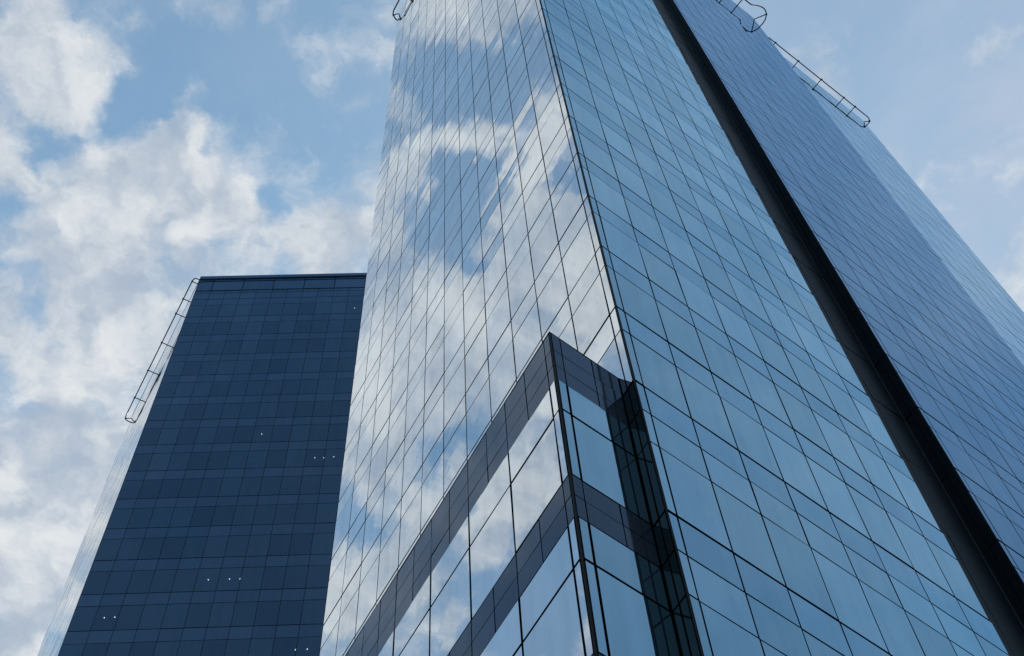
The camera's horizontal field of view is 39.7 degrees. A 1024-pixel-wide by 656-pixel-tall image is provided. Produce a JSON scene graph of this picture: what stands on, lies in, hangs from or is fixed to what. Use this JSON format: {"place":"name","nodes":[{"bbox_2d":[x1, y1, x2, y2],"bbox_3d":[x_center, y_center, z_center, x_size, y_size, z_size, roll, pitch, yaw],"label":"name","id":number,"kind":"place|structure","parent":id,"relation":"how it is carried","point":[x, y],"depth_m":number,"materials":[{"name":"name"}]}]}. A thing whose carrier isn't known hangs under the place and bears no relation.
{"place":"outdoors","nodes":[
{"label":"outdoors","id":0,"kind":"place"},
{"bbox_2d":[37,273,366,655],"bbox_3d":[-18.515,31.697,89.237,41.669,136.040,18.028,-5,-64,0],"label":"dark tower","id":1,"kind":"structure","parent":0,"point":[210,530],"depth_m":111.49,"materials":[{"name":"blue glass"}]},
{"bbox_2d":[58,276,365,655],"bbox_3d":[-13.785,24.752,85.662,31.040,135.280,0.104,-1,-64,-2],"label":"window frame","id":2,"kind":"structure","parent":1,"relation":"in","point":[256,607],"depth_m":100.32,"materials":[{"name":"blue glass"}]},
{"bbox_2d":[0,0,1023,655],"label":"sky","id":3,"kind":"structure","parent":0,"point":[149,148],"materials":[{"name":"blue"}]},
{"bbox_2d":[320,0,1023,655],"bbox_3d":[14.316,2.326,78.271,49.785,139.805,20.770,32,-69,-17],"label":"glass tower","id":4,"kind":"structure","parent":0,"point":[690,326],"depth_m":46.73,"materials":[{"name":"blue glass"}]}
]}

